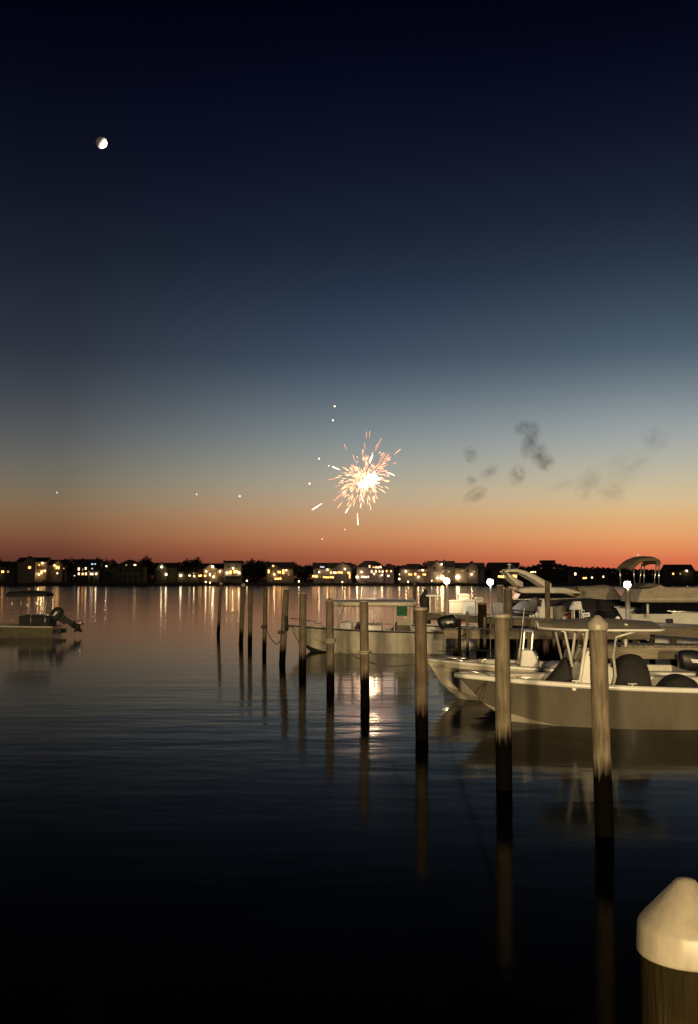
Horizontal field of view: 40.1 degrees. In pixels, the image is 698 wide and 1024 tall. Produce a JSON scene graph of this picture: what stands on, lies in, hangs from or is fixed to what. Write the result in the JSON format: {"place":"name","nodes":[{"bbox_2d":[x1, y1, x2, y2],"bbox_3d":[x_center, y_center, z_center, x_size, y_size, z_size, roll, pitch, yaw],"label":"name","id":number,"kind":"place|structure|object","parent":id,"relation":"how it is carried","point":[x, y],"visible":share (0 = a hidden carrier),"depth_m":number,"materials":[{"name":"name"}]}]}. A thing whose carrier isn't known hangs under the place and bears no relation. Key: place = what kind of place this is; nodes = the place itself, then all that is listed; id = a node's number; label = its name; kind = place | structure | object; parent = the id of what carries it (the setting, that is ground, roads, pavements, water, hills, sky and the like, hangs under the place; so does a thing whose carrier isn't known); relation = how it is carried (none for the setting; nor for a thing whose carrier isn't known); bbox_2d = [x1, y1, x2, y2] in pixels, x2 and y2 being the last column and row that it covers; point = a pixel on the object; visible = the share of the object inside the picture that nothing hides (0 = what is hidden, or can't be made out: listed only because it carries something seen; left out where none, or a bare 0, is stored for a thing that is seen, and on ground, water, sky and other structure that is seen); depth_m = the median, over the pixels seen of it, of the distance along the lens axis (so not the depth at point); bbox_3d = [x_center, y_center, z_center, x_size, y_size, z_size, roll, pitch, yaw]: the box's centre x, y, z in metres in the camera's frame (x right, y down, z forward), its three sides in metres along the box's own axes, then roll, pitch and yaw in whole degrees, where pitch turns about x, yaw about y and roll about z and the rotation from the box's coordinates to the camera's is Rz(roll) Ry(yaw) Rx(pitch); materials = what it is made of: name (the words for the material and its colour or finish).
{"place":"outdoors","nodes":[
{"label":"outdoors","id":0,"kind":"place"},
{"bbox_2d":[96,137,106,148],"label":"moon","id":1,"kind":"object","parent":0,"point":[101,142],"visible":1,"depth_m":6158.57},
{"bbox_2d":[5,579,681,583],"bbox_3d":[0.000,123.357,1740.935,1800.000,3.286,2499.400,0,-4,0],"label":"shore ground","id":2,"kind":"structure","parent":0,"point":[312,582],"depth_m":543.99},
{"bbox_2d":[0,562,17,582],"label":"shore house","id":3,"kind":"structure","parent":2,"relation":"on","point":[8,572],"depth_m":512.99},
{"bbox_2d":[16,556,51,582],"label":"shore house","id":4,"kind":"structure","parent":2,"relation":"on","point":[30,569],"depth_m":510.73,"materials":[{"name":"beige"}]},
{"bbox_2d":[48,560,71,582],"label":"shore house","id":5,"kind":"structure","parent":2,"relation":"on","point":[56,571],"depth_m":514.72,"materials":[{"name":"beige"}]},
{"bbox_2d":[63,557,74,582],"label":"shade tree","id":6,"kind":"object","parent":2,"relation":"on","point":[70,567],"visible":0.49,"depth_m":517.93,"materials":[{"name":"green plant"}]},
{"bbox_2d":[73,558,104,582],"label":"shore house","id":7,"kind":"structure","parent":2,"relation":"on","point":[87,570],"depth_m":512.61,"materials":[{"name":"black"}]},
{"bbox_2d":[102,563,116,582],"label":"shore house","id":8,"kind":"structure","parent":2,"relation":"on","point":[106,578],"depth_m":518.82,"materials":[{"name":"grey"}]},
{"bbox_2d":[102,558,116,577],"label":"shade tree","id":9,"kind":"object","parent":2,"relation":"on","point":[108,563],"visible":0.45,"depth_m":518.01,"materials":[{"name":"green plant"}]},
{"bbox_2d":[113,560,147,582],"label":"shore house","id":10,"kind":"structure","parent":2,"relation":"on","point":[128,570],"depth_m":510.99,"materials":[{"name":"grey"}]},
{"bbox_2d":[138,556,154,576],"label":"shade tree","id":11,"kind":"object","parent":2,"relation":"on","point":[147,561],"visible":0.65,"depth_m":522.07,"materials":[{"name":"green plant"}]},
{"bbox_2d":[153,562,179,582],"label":"shore house","id":12,"kind":"structure","parent":2,"relation":"on","point":[165,572],"depth_m":516.64,"materials":[{"name":"brown"}]},
{"bbox_2d":[179,558,193,566],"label":"shade tree","id":13,"kind":"object","parent":2,"relation":"on","point":[184,563],"visible":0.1,"depth_m":529.28,"materials":[{"name":"green plant"}]},
{"bbox_2d":[177,567,199,582],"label":"shore house","id":14,"kind":"structure","parent":2,"relation":"on","point":[188,574],"depth_m":508.88,"materials":[{"name":"brown"}]},
{"bbox_2d":[185,556,201,566],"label":"shade tree","id":15,"kind":"object","parent":2,"relation":"on","point":[188,564],"visible":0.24,"depth_m":524.33,"materials":[{"name":"green plant"}]},
{"bbox_2d":[192,559,198,566],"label":"shade tree","id":16,"kind":"object","parent":2,"relation":"on","point":[196,564],"visible":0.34,"depth_m":518.18,"materials":[{"name":"green plant"}]},
{"bbox_2d":[198,562,223,582],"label":"shore house","id":17,"kind":"structure","parent":2,"relation":"on","point":[211,572],"depth_m":512.61,"materials":[{"name":"beige"}]},
{"bbox_2d":[223,561,243,582],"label":"shore house","id":18,"kind":"structure","parent":2,"relation":"on","point":[233,572],"depth_m":510.95,"materials":[{"name":"grey"}]},
{"bbox_2d":[242,562,251,582],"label":"shade tree","id":19,"kind":"object","parent":2,"relation":"on","point":[243,571],"visible":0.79,"depth_m":517.72,"materials":[{"name":"green plant"}]},
{"bbox_2d":[245,558,254,582],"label":"shade tree","id":20,"kind":"object","parent":2,"relation":"on","point":[252,560],"visible":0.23,"depth_m":526.74,"materials":[{"name":"green plant"}]},
{"bbox_2d":[244,559,265,582],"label":"shade tree","id":21,"kind":"object","parent":2,"relation":"on","point":[251,568],"visible":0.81,"depth_m":518.55,"materials":[{"name":"green plant"}]},
{"bbox_2d":[251,562,265,582],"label":"shade tree","id":22,"kind":"object","parent":2,"relation":"on","point":[260,572],"visible":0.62,"depth_m":518.94,"materials":[{"name":"green plant"}]},
{"bbox_2d":[265,561,294,582],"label":"shore house","id":23,"kind":"structure","parent":2,"relation":"on","point":[276,572],"depth_m":512.76,"materials":[{"name":"beige"}]},
{"bbox_2d":[294,562,300,581],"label":"shade tree","id":24,"kind":"object","parent":2,"relation":"on","point":[295,574],"visible":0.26,"depth_m":526.79,"materials":[{"name":"green plant"}]},
{"bbox_2d":[72,564,525,582],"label":"backing woods","id":25,"kind":"object","parent":2,"relation":"on","point":[307,580],"visible":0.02,"depth_m":557.00,"materials":[{"name":"plant"}]},
{"bbox_2d":[294,565,309,582],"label":"shade tree","id":26,"kind":"object","parent":2,"relation":"on","point":[297,572],"visible":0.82,"depth_m":521.36,"materials":[{"name":"green plant"}]},
{"bbox_2d":[299,564,312,582],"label":"shade tree","id":27,"kind":"object","parent":2,"relation":"on","point":[308,571],"visible":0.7,"depth_m":522.18,"materials":[{"name":"green plant"}]},
{"bbox_2d":[312,562,351,583],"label":"shore house","id":28,"kind":"structure","parent":2,"relation":"on","point":[332,572],"depth_m":510.69,"materials":[{"name":"brown"}]},
{"bbox_2d":[1,578,696,583],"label":"bank brush","id":29,"kind":"object","parent":2,"relation":"on","point":[268,582],"visible":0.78,"depth_m":496.83,"materials":[{"name":"plant"}]},
{"bbox_2d":[351,568,356,581],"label":"shade tree","id":30,"kind":"object","parent":2,"relation":"on","point":[354,573],"visible":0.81,"depth_m":524.22,"materials":[{"name":"green plant"}]},
{"bbox_2d":[356,561,383,582],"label":"shore house","id":31,"kind":"structure","parent":2,"relation":"on","point":[371,571],"depth_m":510.95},
{"bbox_2d":[384,564,394,582],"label":"shore house","id":32,"kind":"structure","parent":2,"relation":"on","point":[389,573],"depth_m":512.89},
{"bbox_2d":[394,568,399,582],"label":"shade tree","id":33,"kind":"object","parent":2,"relation":"on","point":[396,575],"visible":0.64,"depth_m":518.39,"materials":[{"name":"green plant"}]},
{"bbox_2d":[394,565,401,582],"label":"shade tree","id":34,"kind":"object","parent":2,"relation":"on","point":[398,572],"visible":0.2,"depth_m":527.19,"materials":[{"name":"green plant"}]},
{"bbox_2d":[399,564,427,582],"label":"shore house","id":35,"kind":"structure","parent":2,"relation":"on","point":[415,573],"depth_m":510.91,"materials":[{"name":"concrete"}]},
{"bbox_2d":[427,560,455,583],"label":"shore house","id":36,"kind":"structure","parent":2,"relation":"on","point":[439,571],"depth_m":506.58,"materials":[{"name":"grey"}]},
{"bbox_2d":[455,561,485,582],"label":"shore house","id":37,"kind":"structure","parent":2,"relation":"on","point":[471,572],"depth_m":508.66,"materials":[{"name":"concrete"}]},
{"bbox_2d":[485,564,488,582],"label":"shade tree","id":38,"kind":"object","parent":2,"relation":"on","point":[486,573],"visible":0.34,"depth_m":519.94,"materials":[{"name":"green plant"}]},
{"bbox_2d":[487,562,519,582],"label":"shore house","id":39,"kind":"structure","parent":2,"relation":"on","point":[494,570],"depth_m":510.80,"materials":[{"name":"black"}]},
{"bbox_2d":[525,568,539,582],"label":"shore house","id":40,"kind":"structure","parent":2,"relation":"on","point":[536,572],"depth_m":517.01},
{"bbox_2d":[567,567,580,582],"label":"shore house","id":41,"kind":"structure","parent":2,"relation":"on","point":[573,574],"depth_m":505.98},
{"bbox_2d":[579,571,590,583],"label":"shore house","id":42,"kind":"structure","parent":2,"relation":"on","point":[583,576],"depth_m":505.74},
{"bbox_2d":[585,570,597,583],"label":"shore house","id":43,"kind":"structure","parent":2,"relation":"on","point":[593,576],"depth_m":505.85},
{"bbox_2d":[596,570,608,582],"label":"shore house","id":44,"kind":"structure","parent":2,"relation":"on","point":[602,575],"depth_m":505.89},
{"bbox_2d":[661,565,694,582],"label":"shore house","id":45,"kind":"structure","parent":2,"relation":"on","point":[672,573],"depth_m":512.95,"materials":[{"name":"black"}]},
{"bbox_2d":[0,586,697,1023],"bbox_3d":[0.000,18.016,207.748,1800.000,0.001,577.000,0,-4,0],"label":"water","id":46,"kind":"structure","parent":0,"point":[202,820],"depth_m":12.80,"materials":[{"name":"liquid"}]},
{"bbox_2d":[0,590,83,637],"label":"bay boat","id":47,"kind":"object","parent":46,"relation":"on","point":[42,625],"visible":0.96,"depth_m":55.95,"materials":[{"name":"grey plastic"}]},
{"bbox_2d":[217,582,222,634],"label":"mooring pile","id":48,"kind":"object","parent":46,"relation":"in","point":[219,608],"visible":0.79,"depth_m":58.67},
{"bbox_2d":[239,583,245,642],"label":"mooring pile","id":49,"kind":"object","parent":46,"relation":"in","point":[241,623],"visible":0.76,"depth_m":50.99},
{"bbox_2d":[248,589,252,646],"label":"mooring pile","id":50,"kind":"object","parent":46,"relation":"in","point":[250,606],"visible":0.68,"depth_m":48.28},
{"bbox_2d":[262,589,267,653],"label":"mooring pile","id":51,"kind":"object","parent":46,"relation":"in","point":[264,634],"visible":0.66,"depth_m":43.66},
{"bbox_2d":[279,589,288,663],"bbox_3d":[-2.656,5.365,38.457,0.481,4.491,0.270,0,-4,0],"label":"mooring pile","id":52,"kind":"object","parent":46,"relation":"in","point":[282,651],"visible":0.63,"depth_m":38.41,"materials":[{"name":"wood"}]},
{"bbox_2d":[284,616,287,630],"bbox_3d":[-2.528,4.493,38.498,0.160,0.671,0.360,0,-4,0],"label":"tyre fender","id":53,"kind":"object","parent":52,"relation":"hanging from","point":[286,623],"visible":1,"depth_m":38.36,"materials":[{"name":"black rubber"}]},
{"bbox_2d":[299,593,306,673],"bbox_3d":[-1.674,5.134,34.565,0.302,4.405,0.295,0,-4,0],"label":"mooring pile","id":54,"kind":"object","parent":46,"relation":"in","point":[302,634],"visible":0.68,"depth_m":34.51,"materials":[{"name":"wood"}]},
{"bbox_2d":[326,598,334,689],"bbox_3d":[-0.577,4.819,29.524,0.297,4.326,0.257,0,-4,0],"label":"mooring pile","id":55,"kind":"object","parent":46,"relation":"in","point":[330,684],"visible":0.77,"depth_m":29.48,"materials":[{"name":"wood"}]},
{"bbox_2d":[325,638,335,643],"bbox_3d":[-0.573,4.003,29.582,0.352,0.193,0.352,0,-4,0],"label":"rope coil","id":56,"kind":"object","parent":55,"relation":"attached to","point":[330,641],"visible":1,"depth_m":29.44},
{"bbox_2d":[334,643,414,666],"bbox_3d":[0.746,3.851,25.123,0.593,0.570,9.488,1,-4,-12],"label":"mooring line","id":57,"kind":"object","parent":55,"relation":"attached to","point":[375,663],"visible":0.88,"depth_m":25.98,"materials":[{"name":"fabric"}]},
{"bbox_2d":[0,583,697,585],"bbox_3d":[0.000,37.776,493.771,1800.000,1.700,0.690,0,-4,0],"label":"bulkhead","id":58,"kind":"object","parent":46,"relation":"in","point":[302,584],"visible":0.68,"depth_m":493.60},
{"bbox_2d":[359,601,369,708],"bbox_3d":[0.410,4.510,25.178,0.308,4.334,0.269,0,-4,0],"label":"mooring pile","id":59,"kind":"object","parent":46,"relation":"in","point":[364,670],"visible":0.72,"depth_m":25.14,"materials":[{"name":"wood"}]},
{"bbox_2d":[359,650,371,654],"bbox_3d":[0.426,3.714,25.234,0.348,0.143,0.348,0,-4,0],"label":"rope coil","id":60,"kind":"object","parent":59,"relation":"attached to","point":[361,652],"visible":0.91,"depth_m":25.11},
{"bbox_2d":[288,599,465,652],"bbox_3d":[1.319,5.624,45.069,8.542,3.058,2.620,0,-4,2],"label":"console boat","id":61,"kind":"object","parent":46,"relation":"on","point":[399,637],"visible":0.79,"depth_m":44.10,"materials":[{"name":"plastic"}]},
{"bbox_2d":[413,583,415,623],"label":"pier pile","id":62,"kind":"object","parent":46,"relation":"in","point":[414,591],"visible":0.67,"depth_m":59.69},
{"bbox_2d":[414,607,427,739],"bbox_3d":[1.543,4.189,20.394,0.310,4.304,0.298,0,-4,0],"label":"mooring pile","id":63,"kind":"object","parent":46,"relation":"in","point":[421,702],"visible":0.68,"depth_m":20.35,"materials":[{"name":"wood"}]},
{"bbox_2d":[368,652,414,656],"bbox_3d":[0.968,3.396,22.853,0.028,0.326,4.890,1,-4,-11],"label":"mooring line","id":64,"kind":"object","parent":63,"relation":"attached to","point":[392,655],"visible":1,"depth_m":22.33,"materials":[{"name":"fabric"}]},
{"bbox_2d":[409,624,476,645],"bbox_3d":[4.680,6.550,49.568,3.639,1.485,1.709,0,-4,-3],"label":"skiff","id":65,"kind":"object","parent":46,"relation":"on","point":[472,642],"visible":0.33,"depth_m":48.90,"materials":[{"name":"white plastic"}]},
{"bbox_2d":[458,619,460,656],"bbox_3d":[4.301,5.831,37.082,0.123,3.369,0.123,0,-4,0],"label":"dock post","id":66,"kind":"object","parent":46,"relation":"in","point":[459,636],"visible":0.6,"depth_m":37.10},
{"bbox_2d":[466,611,468,657],"bbox_3d":[4.458,5.588,35.897,0.119,3.687,0.119,0,-4,0],"label":"dock post","id":67,"kind":"object","parent":46,"relation":"in","point":[467,633],"visible":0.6,"depth_m":35.92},
{"bbox_2d":[476,639,479,657],"bbox_3d":[4.760,6.030,35.164,0.140,2.702,0.140,0,-4,0],"label":"dock post","id":68,"kind":"object","parent":46,"relation":"in","point":[477,647],"visible":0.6,"depth_m":35.19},
{"bbox_2d":[477,602,486,651],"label":"pier pile","id":69,"kind":"object","parent":46,"relation":"in","point":[482,609],"visible":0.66,"depth_m":44.60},
{"bbox_2d":[483,617,485,657],"bbox_3d":[5.081,5.671,35.690,0.118,3.493,0.118,0,-4,0],"label":"dock post","id":70,"kind":"object","parent":46,"relation":"in","point":[484,635],"visible":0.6,"depth_m":35.72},
{"bbox_2d":[497,585,503,612],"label":"pier pile","id":71,"kind":"object","parent":46,"relation":"in","point":[499,593],"visible":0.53,"depth_m":51.67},
{"bbox_2d":[493,613,512,790],"bbox_3d":[2.510,3.830,15.540,0.295,4.338,0.289,0,-4,0],"label":"mooring pile","id":72,"kind":"object","parent":46,"relation":"in","point":[503,736],"visible":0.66,"depth_m":15.49,"materials":[{"name":"wood"}]},
{"bbox_2d":[438,649,494,651],"bbox_3d":[2.672,3.107,21.519,0.291,0.941,11.833,0,-4,0],"label":"mooring line","id":73,"kind":"object","parent":72,"relation":"attached to","point":[467,650],"visible":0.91,"depth_m":21.97,"materials":[{"name":"fabric"}]},
{"bbox_2d":[446,657,494,659],"bbox_3d":[2.651,3.294,21.507,0.032,1.046,11.836,0,-4,1],"label":"mooring line","id":74,"kind":"object","parent":72,"relation":"attached to","point":[472,658],"visible":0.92,"depth_m":20.00,"materials":[{"name":"fabric"}]},
{"bbox_2d":[503,588,512,650],"bbox_3d":[7.624,5.884,45.700,0.423,4.471,0.416,0,-4,0],"label":"pier pile","id":75,"kind":"object","parent":46,"relation":"in","point":[507,600],"visible":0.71,"depth_m":45.64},
{"bbox_2d":[512,597,541,645],"bbox_3d":[9.270,5.872,49.711,2.047,2.857,2.010,0,-4,0],"label":"covered runabout","id":76,"kind":"object","parent":46,"relation":"on","point":[530,606],"visible":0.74,"depth_m":49.11,"materials":[{"name":"grey fabric"}]},
{"bbox_2d":[443,628,649,660],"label":"finger pier","id":77,"kind":"structure","parent":46,"relation":"in","point":[544,636],"depth_m":37.10,"materials":[{"name":"brown wood"}]},
{"bbox_2d":[545,581,550,660],"bbox_3d":[8.072,5.216,38.730,0.218,4.827,0.218,0,-4,0],"label":"dock post","id":78,"kind":"object","parent":46,"relation":"in","point":[547,600],"visible":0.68,"depth_m":38.75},
{"bbox_2d":[552,630,555,660],"bbox_3d":[7.779,5.884,36.176,0.144,3.135,0.144,0,-4,0],"label":"dock post","id":79,"kind":"object","parent":46,"relation":"in","point":[553,647],"depth_m":36.18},
{"bbox_2d":[426,612,697,663],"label":"pier","id":80,"kind":"structure","parent":46,"relation":"in","point":[673,631],"depth_m":45.34,"materials":[{"name":"brown wood"}]},
{"bbox_2d":[419,589,428,611],"bbox_3d":[4.355,5.114,55.315,0.568,1.348,0.474,0,-4,0],"label":"tarp bundle","id":81,"kind":"object","parent":80,"relation":"on","point":[424,600],"visible":0.84,"depth_m":55.15,"materials":[{"name":"grey fabric"}]},
{"bbox_2d":[426,595,440,611],"bbox_3d":[4.857,5.273,55.079,0.860,0.997,0.600,0,-4,0],"label":"fish table","id":82,"kind":"object","parent":80,"relation":"on","point":[434,602],"visible":0.97,"depth_m":54.88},
{"bbox_2d":[443,577,449,613],"bbox_3d":[5.407,4.608,52.853,0.369,2.021,0.360,0,-4,0],"label":"dock lamp","id":83,"kind":"object","parent":80,"relation":"on","point":[446,580],"visible":1,"depth_m":52.79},
{"bbox_2d":[448,600,461,612],"bbox_3d":[5.926,5.291,53.441,0.764,0.741,0.700,0,-4,0],"label":"dock box","id":84,"kind":"object","parent":80,"relation":"on","point":[454,606],"visible":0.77,"depth_m":53.11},
{"bbox_2d":[458,593,469,599],"bbox_3d":[6.453,5.126,53.670,0.634,1.102,0.700,0,-4,0],"label":"dock box","id":85,"kind":"object","parent":80,"relation":"on","point":[461,596],"visible":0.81,"depth_m":53.36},
{"bbox_2d":[461,599,474,613],"bbox_3d":[6.540,5.188,52.379,0.716,0.796,0.700,0,-4,0],"label":"dock box","id":86,"kind":"object","parent":80,"relation":"on","point":[468,605],"visible":0.97,"depth_m":52.05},
{"bbox_2d":[474,597,483,613],"bbox_3d":[7.177,5.153,52.749,0.459,0.919,0.700,0,-4,0],"label":"dock box","id":87,"kind":"object","parent":80,"relation":"on","point":[478,599],"visible":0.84,"depth_m":52.44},
{"bbox_2d":[487,578,492,615],"bbox_3d":[7.372,4.427,49.818,0.354,1.956,0.346,0,-4,0],"label":"dock lamp","id":88,"kind":"object","parent":80,"relation":"on","point":[489,581],"visible":1,"depth_m":49.76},
{"bbox_2d":[492,603,503,614],"bbox_3d":[7.906,5.177,51.077,0.602,0.636,0.800,0,-4,0],"label":"dock box","id":89,"kind":"object","parent":80,"relation":"on","point":[497,608],"visible":0.67,"depth_m":50.70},
{"bbox_2d":[537,606,544,617],"bbox_3d":[9.570,4.932,47.035,0.497,0.559,0.600,0,-4,0],"label":"dock box","id":90,"kind":"object","parent":80,"relation":"on","point":[541,611],"visible":0.56,"depth_m":46.76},
{"bbox_2d":[554,606,565,618],"bbox_3d":[10.087,4.802,45.675,0.482,0.626,0.600,0,-4,0],"label":"dock box","id":91,"kind":"object","parent":80,"relation":"on","point":[559,612],"visible":0.9,"depth_m":45.40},
{"bbox_2d":[570,601,584,618],"bbox_3d":[10.126,4.423,42.319,0.638,0.934,0.445,0,-4,0],"label":"cleaning stand","id":92,"kind":"object","parent":80,"relation":"on","point":[575,605],"visible":0.78,"depth_m":42.14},
{"bbox_2d":[582,613,589,617],"bbox_3d":[10.245,4.581,41.293,0.310,0.453,0.085,0,-4,0],"label":"notice sign","id":93,"kind":"object","parent":80,"relation":"on","point":[585,615],"visible":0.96,"depth_m":41.26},
{"bbox_2d":[623,580,630,619],"bbox_3d":[11.907,3.842,40.831,0.352,1.863,0.352,0,-4,0],"label":"dock lamp","id":94,"kind":"object","parent":80,"relation":"on","point":[627,585],"visible":0.94,"depth_m":40.75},
{"bbox_2d":[427,608,697,700],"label":"console boat","id":95,"kind":"object","parent":46,"relation":"on","point":[444,670],"visible":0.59,"depth_m":26.91,"materials":[{"name":"beige plastic"}]},
{"bbox_2d":[500,564,624,627],"bbox_3d":[13.100,5.478,57.572,7.650,4.746,3.010,0,-4,3],"label":"motor cruiser","id":96,"kind":"object","parent":46,"relation":"on","point":[559,597],"visible":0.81,"depth_m":56.45,"materials":[{"name":"white plastic"}]},
{"bbox_2d":[562,632,565,655],"bbox_3d":[8.052,5.859,35.677,0.142,3.115,0.142,0,-4,0],"label":"dock post","id":97,"kind":"object","parent":46,"relation":"in","point":[563,644],"depth_m":35.69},
{"bbox_2d":[454,616,697,729],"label":"console boat","id":98,"kind":"object","parent":46,"relation":"on","point":[641,697],"visible":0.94,"depth_m":22.20,"materials":[{"name":"beige plastic"}]},
{"bbox_2d":[558,598,621,644],"bbox_3d":[12.657,5.982,50.705,3.548,2.778,2.110,0,-4,0],"label":"covered runabout","id":99,"kind":"object","parent":46,"relation":"on","point":[603,608],"visible":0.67,"depth_m":49.98,"materials":[{"name":"grey fabric"}]},
{"bbox_2d":[587,615,613,836],"bbox_3d":[3.392,3.598,12.791,0.329,4.416,0.281,0,-4,0],"label":"mooring pile","id":100,"kind":"object","parent":46,"relation":"in","point":[597,626],"visible":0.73,"depth_m":12.75,"materials":[{"name":"wood"}]},
{"bbox_2d":[621,632,625,642],"bbox_3d":[8.860,5.385,30.698,0.163,3.363,0.163,0,-4,0],"label":"dock post","id":101,"kind":"object","parent":46,"relation":"in","point":[623,638],"depth_m":30.73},
{"bbox_2d":[607,642,697,662],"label":"finger pier","id":102,"kind":"structure","parent":46,"relation":"in","point":[656,650],"depth_m":29.71,"materials":[{"name":"brown wood"}]},
{"bbox_2d":[614,556,697,642],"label":"motor cruiser","id":103,"kind":"object","parent":46,"relation":"on","point":[654,602],"visible":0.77,"depth_m":47.30,"materials":[{"name":"white plastic"}]},
{"bbox_2d":[636,877,697,1023],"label":"quay pile","id":104,"kind":"object","parent":46,"relation":"in","point":[667,936],"visible":1,"depth_m":3.30,"materials":[{"name":"wood"}]},
{"bbox_2d":[0,0,697,578],"label":"sky","id":105,"kind":"structure","parent":0,"point":[466,231],"materials":[{"name":"blue"}]},
{"bbox_2d":[312,432,400,522],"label":"firework burst","id":106,"kind":"object","parent":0,"point":[371,480],"visible":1,"depth_m":479.20,"materials":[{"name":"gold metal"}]},
{"bbox_2d":[550,606,553,617],"bbox_3d":[9.915,4.894,46.595,0.376,0.572,0.600,0,-4,0],"label":"dock box","id":107,"kind":"object","parent":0,"point":[551,611],"visible":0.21,"depth_m":46.31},
{"bbox_2d":[539,569,697,582],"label":"hill","id":108,"kind":"structure","parent":0,"point":[560,580],"depth_m":534.97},
{"bbox_2d":[539,560,554,573],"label":"lookout tower","id":109,"kind":"structure","parent":108,"relation":"on","point":[547,561],"depth_m":558.14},
{"bbox_2d":[520,562,697,582],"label":"hillside woods","id":110,"kind":"object","parent":108,"relation":"on","point":[627,574],"visible":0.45,"depth_m":528.66,"materials":[{"name":"plant"}]}
]}

